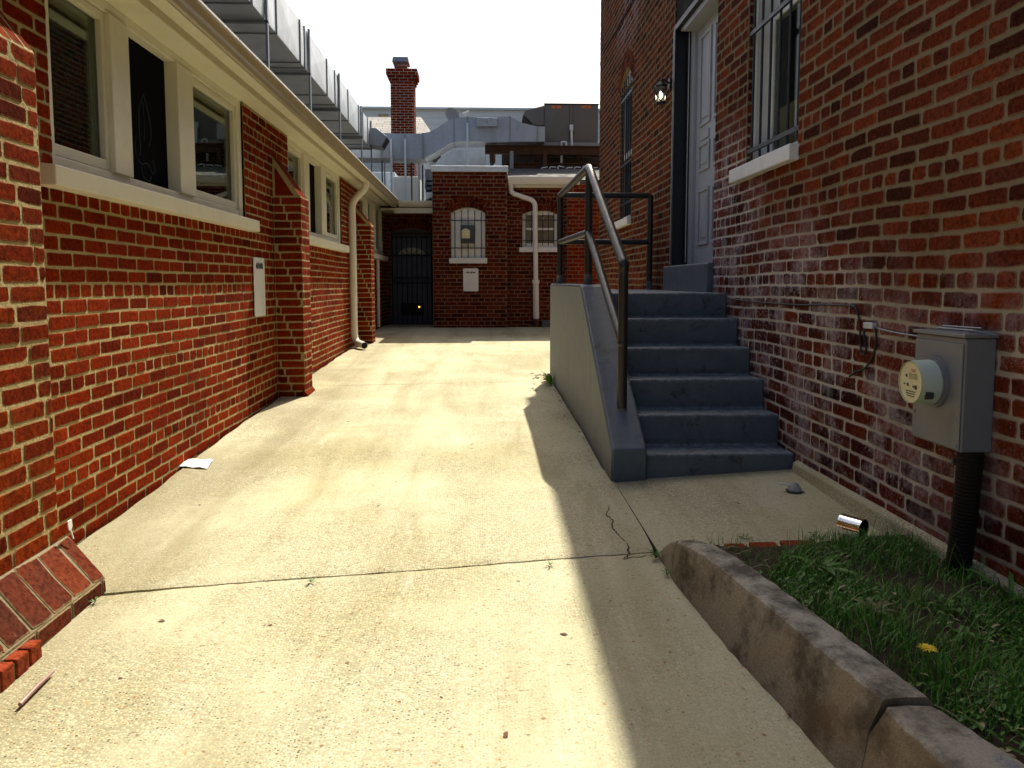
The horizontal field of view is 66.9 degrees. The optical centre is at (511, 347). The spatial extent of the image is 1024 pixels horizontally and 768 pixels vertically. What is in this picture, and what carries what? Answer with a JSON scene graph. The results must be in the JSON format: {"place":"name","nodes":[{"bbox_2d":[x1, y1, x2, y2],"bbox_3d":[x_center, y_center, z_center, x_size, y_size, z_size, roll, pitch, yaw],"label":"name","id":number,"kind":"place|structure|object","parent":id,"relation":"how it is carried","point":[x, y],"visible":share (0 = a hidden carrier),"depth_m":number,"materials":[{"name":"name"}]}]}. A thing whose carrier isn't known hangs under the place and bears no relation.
{"place":"outdoors","nodes":[
{"label":"outdoors","id":0,"kind":"place"},
{"bbox_2d":[77,382,652,595],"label":"driveway","id":1,"kind":"structure","parent":0,"point":[443,476],"depth_m":3.99,"materials":[{"name":"concrete"}]},
{"bbox_2d":[179,458,212,468],"bbox_3d":[-1.903,0.693,4.659,0.205,0.020,0.200,0,5,-2],"label":"paper sheet","id":2,"kind":"object","parent":1,"relation":"on","point":[201,463],"visible":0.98,"depth_m":4.66,"materials":[{"name":"white paper"}]},
{"bbox_2d":[542,371,553,384],"bbox_3d":[0.335,0.284,7.471,0.144,0.132,0.244,0,5,-2],"label":"corner weed","id":3,"kind":"object","parent":1,"relation":"on","point":[550,379],"visible":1,"depth_m":7.43,"materials":[{"name":"green plant"}]},
{"bbox_2d":[529,373,591,465],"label":"leaf litter","id":4,"kind":"object","parent":1,"relation":"on","point":[563,405],"visible":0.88,"depth_m":6.54,"materials":[{"name":"brown plant"}]},
{"bbox_2d":[0,553,834,767],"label":"driveway","id":5,"kind":"structure","parent":0,"point":[639,665],"depth_m":2.26,"materials":[{"name":"concrete"}]},
{"bbox_2d":[0,640,41,692],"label":"brick edging","id":6,"kind":"object","parent":5,"relation":"on","point":[15,665],"visible":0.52,"depth_m":2.33,"materials":[{"name":"brick"}]},
{"bbox_2d":[18,670,54,705],"bbox_3d":[-1.371,0.981,2.240,0.012,0.019,0.173,0,5,-2],"label":"plastic strip","id":7,"kind":"object","parent":5,"relation":"on","point":[31,692],"visible":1,"depth_m":2.22,"materials":[{"name":"white plastic"}]},
{"bbox_2d":[119,421,788,737],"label":"driveway crumbs","id":8,"kind":"object","parent":5,"relation":"on","point":[505,733],"visible":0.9,"depth_m":2.30,"materials":[{"name":"brown plant"}]},
{"bbox_2d":[606,508,652,558],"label":"crack dirt","id":9,"kind":"structure","parent":5,"relation":"on","point":[622,538],"depth_m":3.35,"materials":[{"name":"soil"}]},
{"bbox_2d":[646,548,663,557],"bbox_3d":[0.582,0.829,3.125,0.090,0.038,0.075,-2,5,-26],"label":"weed","id":10,"kind":"object","parent":5,"relation":"on","point":[656,555],"visible":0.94,"depth_m":3.13,"materials":[{"name":"green plant"}]},
{"bbox_2d":[658,540,933,767],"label":"kerb","id":11,"kind":"structure","parent":5,"relation":"on","point":[834,692],"depth_m":2.10,"materials":[{"name":"grey concrete"}]},
{"bbox_2d":[862,705,1023,767],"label":"kerb","id":12,"kind":"structure","parent":5,"relation":"on","point":[909,736],"depth_m":1.64,"materials":[{"name":"grey concrete"}]},
{"bbox_2d":[312,324,549,385],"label":"driveway","id":13,"kind":"structure","parent":0,"point":[396,354],"depth_m":9.44,"materials":[{"name":"concrete"}]},
{"bbox_2d":[507,169,598,326],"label":"brick wing","id":14,"kind":"structure","parent":13,"relation":"on","point":[532,236],"depth_m":13.63,"materials":[{"name":"red brick"}]},
{"bbox_2d":[522,211,556,246],"bbox_3d":[0.488,-2.101,13.691,0.615,0.643,0.143,0,5,-2],"label":"window","id":15,"kind":"structure","parent":14,"relation":"in","point":[547,220],"depth_m":13.70,"materials":[{"name":"white paint"}]},
{"bbox_2d":[541,166,597,168],"bbox_3d":[1.256,-3.409,14.828,1.413,0.153,0.024,0,5,-2],"label":"roof piping","id":16,"kind":"object","parent":14,"relation":"on","point":[563,167],"visible":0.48,"depth_m":14.81,"materials":[{"name":"grey metal"}]},
{"bbox_2d":[285,0,600,108],"label":"sky","id":17,"kind":"structure","parent":0,"point":[464,53],"materials":[{"name":"white"}]},
{"bbox_2d":[633,513,657,554],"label":"ground","id":18,"kind":"structure","parent":0,"point":[653,546],"depth_m":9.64,"materials":[{"name":"soil"}]},
{"bbox_2d":[363,117,440,254],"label":"shingled house","id":19,"kind":"structure","parent":18,"relation":"on","point":[382,124],"depth_m":22.73,"materials":[{"name":"grey"}]},
{"bbox_2d":[359,106,599,165],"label":"pale building","id":20,"kind":"structure","parent":18,"relation":"on","point":[433,118],"depth_m":29.30,"materials":[{"name":"grey"}]},
{"bbox_2d":[614,469,880,555],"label":"walkway","id":21,"kind":"structure","parent":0,"point":[668,510],"depth_m":3.68,"materials":[{"name":"concrete"}]},
{"bbox_2d":[724,543,745,546],"bbox_3d":[0.923,0.832,3.182,0.085,0.035,0.085,0,5,-2],"label":"edge brick","id":22,"kind":"object","parent":21,"relation":"on","point":[737,544],"visible":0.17,"depth_m":3.20,"materials":[{"name":"red brick"}]},
{"bbox_2d":[749,542,777,546],"bbox_3d":[1.039,0.829,3.182,0.111,0.041,0.085,0,5,-2],"label":"edge brick","id":23,"kind":"object","parent":21,"relation":"on","point":[760,544],"visible":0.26,"depth_m":3.19,"materials":[{"name":"red brick"}]},
{"bbox_2d":[779,482,803,492],"bbox_3d":[1.404,0.695,3.878,0.120,0.044,0.094,0,5,-2],"label":"rock","id":24,"kind":"object","parent":21,"relation":"on","point":[794,487],"visible":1,"depth_m":3.86,"materials":[{"name":"grey stone"}]},
{"bbox_2d":[780,540,812,545],"bbox_3d":[1.184,0.825,3.182,0.146,0.049,0.085,0,5,-2],"label":"edge brick","id":25,"kind":"object","parent":21,"relation":"on","point":[792,542],"visible":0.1,"depth_m":3.20,"materials":[{"name":"red brick"}]},
{"bbox_2d":[836,513,868,536],"bbox_3d":[1.420,0.748,3.232,0.094,0.097,0.096,-4,6,-41],"label":"tin can","id":26,"kind":"object","parent":21,"relation":"on","point":[850,521],"visible":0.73,"depth_m":3.22,"materials":[{"name":"silver metal"}]},
{"bbox_2d":[692,509,1023,763],"bbox_3d":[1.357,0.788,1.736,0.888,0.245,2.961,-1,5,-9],"label":"grass","id":27,"kind":"structure","parent":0,"point":[861,615],"depth_m":2.28,"materials":[{"name":"green plant"}]},
{"bbox_2d":[598,0,1023,601],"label":"old brick house","id":28,"kind":"structure","parent":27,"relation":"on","point":[864,158],"depth_m":3.67,"materials":[{"name":"brick"}]},
{"bbox_2d":[605,0,633,49],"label":"cable","id":29,"kind":"object","parent":28,"relation":"attached to","point":[619,24],"visible":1,"depth_m":9.49,"materials":[{"name":"black rubber"}]},
{"bbox_2d":[619,70,632,218],"bbox_3d":[1.404,-2.423,9.227,0.097,1.755,0.770,0,5,-2],"label":"window","id":30,"kind":"structure","parent":28,"relation":"in","point":[626,123],"depth_m":9.28,"materials":[{"name":"white paint"}]},
{"bbox_2d":[654,78,671,104],"bbox_3d":[1.361,-2.324,7.009,0.157,0.229,0.124,0,5,-2],"label":"wall lantern","id":31,"kind":"object","parent":28,"relation":"attached to","point":[661,84],"depth_m":7.00,"materials":[{"name":"black metal"}]},
{"bbox_2d":[550,284,793,512],"bbox_3d":[0.972,0.122,6.064,1.018,1.242,3.790,0,5,-2],"label":"concrete stoop","id":32,"kind":"object","parent":28,"relation":"attached to","point":[695,389],"visible":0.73,"depth_m":4.74,"materials":[{"name":"paint"}]},
{"bbox_2d":[557,164,652,410],"bbox_3d":[0.976,-0.532,6.020,0.949,1.712,3.303,0,5,-2],"label":"pipe railing","id":33,"kind":"object","parent":32,"relation":"on","point":[619,317],"visible":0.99,"depth_m":5.50,"materials":[{"name":"black metal"}]},
{"bbox_2d":[694,9,717,263],"bbox_3d":[1.640,-1.697,6.292,0.059,1.999,0.955,0,5,-2],"label":"door","id":34,"kind":"structure","parent":28,"relation":"in","point":[708,33],"depth_m":6.44,"materials":[{"name":"grey wood"}]},
{"bbox_2d":[747,0,810,159],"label":"window","id":35,"kind":"structure","parent":28,"relation":"in","point":[776,32],"depth_m":4.86,"materials":[{"name":"glass"}]},
{"bbox_2d":[728,298,867,355],"bbox_3d":[1.539,-0.154,4.380,0.009,0.224,1.983,0,5,-2],"label":"cable","id":36,"kind":"object","parent":28,"relation":"attached to","point":[860,337],"visible":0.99,"depth_m":3.66,"materials":[{"name":"black plastic"}]},
{"bbox_2d":[863,322,876,328],"bbox_3d":[1.575,-0.098,3.412,0.023,0.026,0.080,0,5,-2],"label":"cable bracket","id":37,"kind":"object","parent":28,"relation":"attached to","point":[868,325],"visible":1,"depth_m":3.39,"materials":[{"name":"grey metal"}]},
{"bbox_2d":[849,328,876,376],"bbox_3d":[1.575,0.020,3.481,0.009,0.254,0.235,0,5,-2],"label":"cable","id":38,"kind":"object","parent":37,"relation":"hanging from","point":[870,360],"visible":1,"depth_m":3.39,"materials":[{"name":"black plastic"}]},
{"bbox_2d":[874,327,916,336],"bbox_3d":[1.585,-0.069,3.212,0.008,0.023,0.348,0,5,-2],"label":"cable","id":39,"kind":"object","parent":37,"relation":"attached to","point":[896,332],"visible":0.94,"depth_m":3.19,"materials":[{"name":"grey metal"}]},
{"bbox_2d":[898,329,998,576],"bbox_3d":[1.511,0.398,2.760,0.204,0.916,0.322,0,5,-2],"label":"meter box","id":40,"kind":"object","parent":28,"relation":"attached to","point":[946,379],"visible":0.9,"depth_m":2.64,"materials":[{"name":"grey metal"}]},
{"bbox_2d":[935,325,994,335],"bbox_3d":[1.571,-0.066,2.732,0.055,0.026,0.335,0,5,-2],"label":"loose wire","id":41,"kind":"object","parent":40,"relation":"on","point":[972,330],"visible":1,"depth_m":2.70,"materials":[{"name":"grey metal"}]},
{"bbox_2d":[951,457,955,465],"bbox_3d":[1.605,0.412,2.816,0.010,0.028,0.012,0,5,-2],"label":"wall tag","id":42,"kind":"object","parent":28,"relation":"attached to","point":[953,461],"depth_m":2.81,"materials":[{"name":"paint"}]},
{"bbox_2d":[790,554,855,575],"bbox_3d":[1.101,0.773,2.733,0.210,0.033,0.230,0,5,-2],"label":"weed","id":43,"kind":"object","parent":27,"relation":"on","point":[829,557],"visible":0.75,"depth_m":2.77,"materials":[{"name":"green plant"}]},
{"bbox_2d":[851,597,898,615],"bbox_3d":[1.093,0.777,2.327,0.136,0.020,0.115,2,5,23],"label":"weed","id":44,"kind":"object","parent":27,"relation":"on","point":[879,605],"visible":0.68,"depth_m":2.33,"materials":[{"name":"green plant"}]},
{"bbox_2d":[740,528,1023,756],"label":"ground cover","id":45,"kind":"object","parent":27,"relation":"on","point":[981,724],"visible":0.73,"depth_m":2.20,"materials":[{"name":"green plant"}]},
{"bbox_2d":[918,643,937,676],"bbox_3d":[1.031,0.807,1.931,0.052,0.129,0.054,0,5,-2],"label":"dandelion","id":46,"kind":"object","parent":27,"relation":"on","point":[925,646],"visible":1,"depth_m":1.93,"materials":[{"name":"yellow plant"}]},
{"bbox_2d":[959,683,1010,712],"bbox_3d":[1.119,0.818,1.821,0.121,0.018,0.111,-3,6,-31],"label":"weed","id":47,"kind":"object","parent":27,"relation":"on","point":[972,691],"visible":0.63,"depth_m":1.83,"materials":[{"name":"green plant"}]},
{"bbox_2d":[967,569,1023,604],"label":"weed","id":48,"kind":"object","parent":27,"relation":"on","point":[1010,582],"visible":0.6,"depth_m":2.47,"materials":[{"name":"green plant"}]},
{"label":"soil","id":49,"kind":"structure","parent":0,"visible":0},
{"bbox_2d":[0,0,432,661],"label":"brick wing","id":50,"kind":"structure","parent":49,"relation":"on","point":[170,170],"depth_m":4.16,"materials":[{"name":"red brick"}]},
{"bbox_2d":[67,519,73,538],"bbox_3d":[-1.635,0.674,2.875,0.015,0.074,0.030,0,5,-2],"label":"plastic scrap","id":51,"kind":"object","parent":50,"relation":"on","point":[69,524],"visible":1,"depth_m":2.88,"materials":[{"name":"white plastic"}]},
{"bbox_2d":[45,0,242,215],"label":"window","id":52,"kind":"structure","parent":50,"relation":"in","point":[125,107],"depth_m":4.20,"materials":[{"name":"beige paint"}]},
{"bbox_2d":[253,257,265,316],"bbox_3d":[-2.035,-0.492,6.249,0.006,0.470,0.300,0,5,-2],"label":"wall sign","id":53,"kind":"object","parent":50,"relation":"attached to","point":[259,286],"visible":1,"depth_m":6.24,"materials":[{"name":"white metal"}]},
{"bbox_2d":[201,0,371,171],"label":"roof duct","id":54,"kind":"object","parent":50,"relation":"on","point":[274,37],"visible":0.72,"depth_m":8.80,"materials":[{"name":"silver metal"}]},
{"bbox_2d":[369,128,389,150],"bbox_3d":[-2.405,-3.789,14.074,0.321,0.331,0.450,0,5,-2],"label":"vent hood","id":55,"kind":"object","parent":54,"relation":"attached to","point":[378,139],"visible":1,"depth_m":13.86,"materials":[{"name":"grey metal"}]},
{"bbox_2d":[287,136,340,243],"bbox_3d":[-2.196,-1.659,8.602,0.096,0.866,2.740,0,5,-2],"label":"window","id":56,"kind":"structure","parent":50,"relation":"in","point":[319,184],"depth_m":8.77,"materials":[{"name":"beige paint"}]},
{"bbox_2d":[360,195,381,254],"bbox_3d":[-2.364,-2.017,12.869,0.096,0.866,2.650,0,5,-2],"label":"window","id":57,"kind":"structure","parent":50,"relation":"in","point":[371,210],"depth_m":13.23,"materials":[{"name":"beige paint"}]},
{"bbox_2d":[381,161,382,182],"bbox_3d":[-2.412,-3.074,14.410,0.024,0.794,0.028,0,5,-2],"label":"roof conduit","id":58,"kind":"object","parent":50,"relation":"on","point":[382,170],"visible":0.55,"depth_m":14.38,"materials":[{"name":"black metal"}]},
{"bbox_2d":[381,207,429,240],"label":"flat roof","id":59,"kind":"structure","parent":50,"relation":"on","point":[411,231],"depth_m":18.15,"materials":[{"name":"grey"}]},
{"bbox_2d":[372,172,397,190],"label":"roof curb","id":60,"kind":"structure","parent":59,"relation":"on","point":[387,178],"depth_m":17.15,"materials":[{"name":"grey metal"}]},
{"bbox_2d":[386,57,419,176],"bbox_3d":[-2.905,-5.319,20.838,0.817,4.721,0.834,0,5,-2],"label":"chimney stack","id":61,"kind":"object","parent":59,"relation":"on","point":[404,80],"visible":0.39,"depth_m":20.44,"materials":[{"name":"red brick"}]},
{"bbox_2d":[350,116,544,199],"bbox_3d":[-1.225,-3.571,14.957,3.692,1.694,0.780,0,5,-2],"label":"curved duct","id":62,"kind":"object","parent":59,"relation":"on","point":[467,132],"visible":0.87,"depth_m":14.69,"materials":[{"name":"grey metal"}]},
{"bbox_2d":[502,155,598,183],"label":"roof parapet","id":63,"kind":"structure","parent":59,"relation":"on","point":[517,159],"depth_m":16.66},
{"bbox_2d":[393,177,421,200],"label":"roof curb","id":64,"kind":"structure","parent":50,"relation":"on","point":[399,188],"depth_m":16.20,"materials":[{"name":"white paint"}]},
{"bbox_2d":[411,162,412,199],"bbox_3d":[-1.880,-3.079,14.531,0.024,0.785,0.028,0,5,-2],"label":"roof conduit","id":65,"kind":"object","parent":50,"relation":"on","point":[411,183],"visible":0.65,"depth_m":14.52,"materials":[{"name":"black metal"}]},
{"bbox_2d":[391,233,432,324],"bbox_3d":[-1.896,-1.308,14.709,0.782,1.736,0.120,0,5,-2],"label":"door","id":66,"kind":"structure","parent":50,"relation":"in","point":[411,253],"depth_m":14.72,"materials":[{"name":"black metal"}]},
{"bbox_2d":[418,162,419,199],"bbox_3d":[-1.752,-3.096,14.635,0.024,0.801,0.028,0,5,-2],"label":"roof conduit","id":67,"kind":"object","parent":50,"relation":"on","point":[419,177],"visible":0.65,"depth_m":14.61,"materials":[{"name":"grey metal"}]},
{"bbox_2d":[422,165,423,200],"bbox_3d":[-1.687,-3.073,14.639,0.024,0.755,0.028,0,5,-2],"label":"roof conduit","id":68,"kind":"object","parent":50,"relation":"on","point":[422,183],"visible":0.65,"depth_m":14.62,"materials":[{"name":"black metal"}]},
{"bbox_2d":[425,169,431,200],"bbox_3d":[-1.626,-3.129,15.285,0.150,0.748,0.310,0,5,-2],"label":"roof cabinet","id":69,"kind":"object","parent":50,"relation":"on","point":[428,176],"visible":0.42,"depth_m":15.12,"materials":[{"name":"black metal"}]},
{"bbox_2d":[445,108,459,120],"bbox_3d":[-1.419,-5.324,18.565,0.344,0.868,0.449,0,5,-2],"label":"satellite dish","id":70,"kind":"object","parent":50,"relation":"on","point":[451,113],"visible":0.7,"depth_m":18.63,"materials":[{"name":"grey metal"}]},
{"bbox_2d":[431,166,507,327],"bbox_3d":[-0.768,-1.665,14.493,1.320,3.096,2.300,0,5,-2],"label":"brick annex","id":71,"kind":"object","parent":49,"relation":"on","point":[476,196],"visible":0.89,"depth_m":13.39,"materials":[{"name":"red brick"}]},
{"bbox_2d":[425,181,431,200],"bbox_3d":[-1.470,-2.800,13.787,0.161,0.349,0.140,0,5,-2],"label":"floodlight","id":72,"kind":"object","parent":71,"relation":"attached to","point":[428,196],"visible":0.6,"depth_m":13.73,"materials":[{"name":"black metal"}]},
{"bbox_2d":[450,208,484,257],"bbox_3d":[-0.759,-1.992,13.412,0.605,0.865,0.107,0,5,-2],"label":"blind window","id":73,"kind":"structure","parent":71,"relation":"in","point":[463,216],"depth_m":13.41,"materials":[{"name":"white paint"}]},
{"bbox_2d":[460,225,473,243],"bbox_3d":[-0.764,-1.949,13.292,0.235,0.310,0.136,0,5,-2],"label":"wall meter","id":74,"kind":"object","parent":73,"relation":"attached to","point":[467,234],"depth_m":13.26,"materials":[{"name":"grey metal"}]},
{"bbox_2d":[463,268,477,290],"bbox_3d":[-0.713,-1.180,13.420,0.262,0.395,0.006,0,5,-2],"label":"wall sign","id":75,"kind":"object","parent":71,"relation":"attached to","point":[470,279],"visible":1,"depth_m":13.42,"materials":[{"name":"white metal"}]},
{"bbox_2d":[485,144,599,168],"bbox_3d":[0.783,-3.740,15.745,2.668,1.019,1.600,0,5,-2],"label":"steel frame","id":76,"kind":"object","parent":71,"relation":"on","point":[538,152],"visible":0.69,"depth_m":15.02,"materials":[{"name":"metal"}]},
{"bbox_2d":[434,150,485,165],"bbox_3d":[-1.077,-3.877,16.153,1.067,0.407,0.500,0,5,-2],"label":"duct","id":77,"kind":"object","parent":76,"relation":"attached to","point":[459,158],"visible":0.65,"depth_m":15.90,"materials":[{"name":"grey metal"}]},
{"bbox_2d":[522,103,599,157],"bbox_3d":[0.956,-4.462,15.983,1.515,0.840,1.340,0,5,-2],"label":"rooftop unit","id":78,"kind":"object","parent":76,"relation":"on","point":[555,120],"visible":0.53,"depth_m":15.34,"materials":[{"name":"grey metal"}]},
{"bbox_2d":[560,130,572,162],"bbox_3d":[1.081,-3.894,15.322,0.252,0.973,0.044,0,5,-2],"label":"condensate pipe","id":79,"kind":"object","parent":78,"relation":"attached to","point":[565,142],"visible":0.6,"depth_m":15.29,"materials":[{"name":"white plastic"}]}
]}

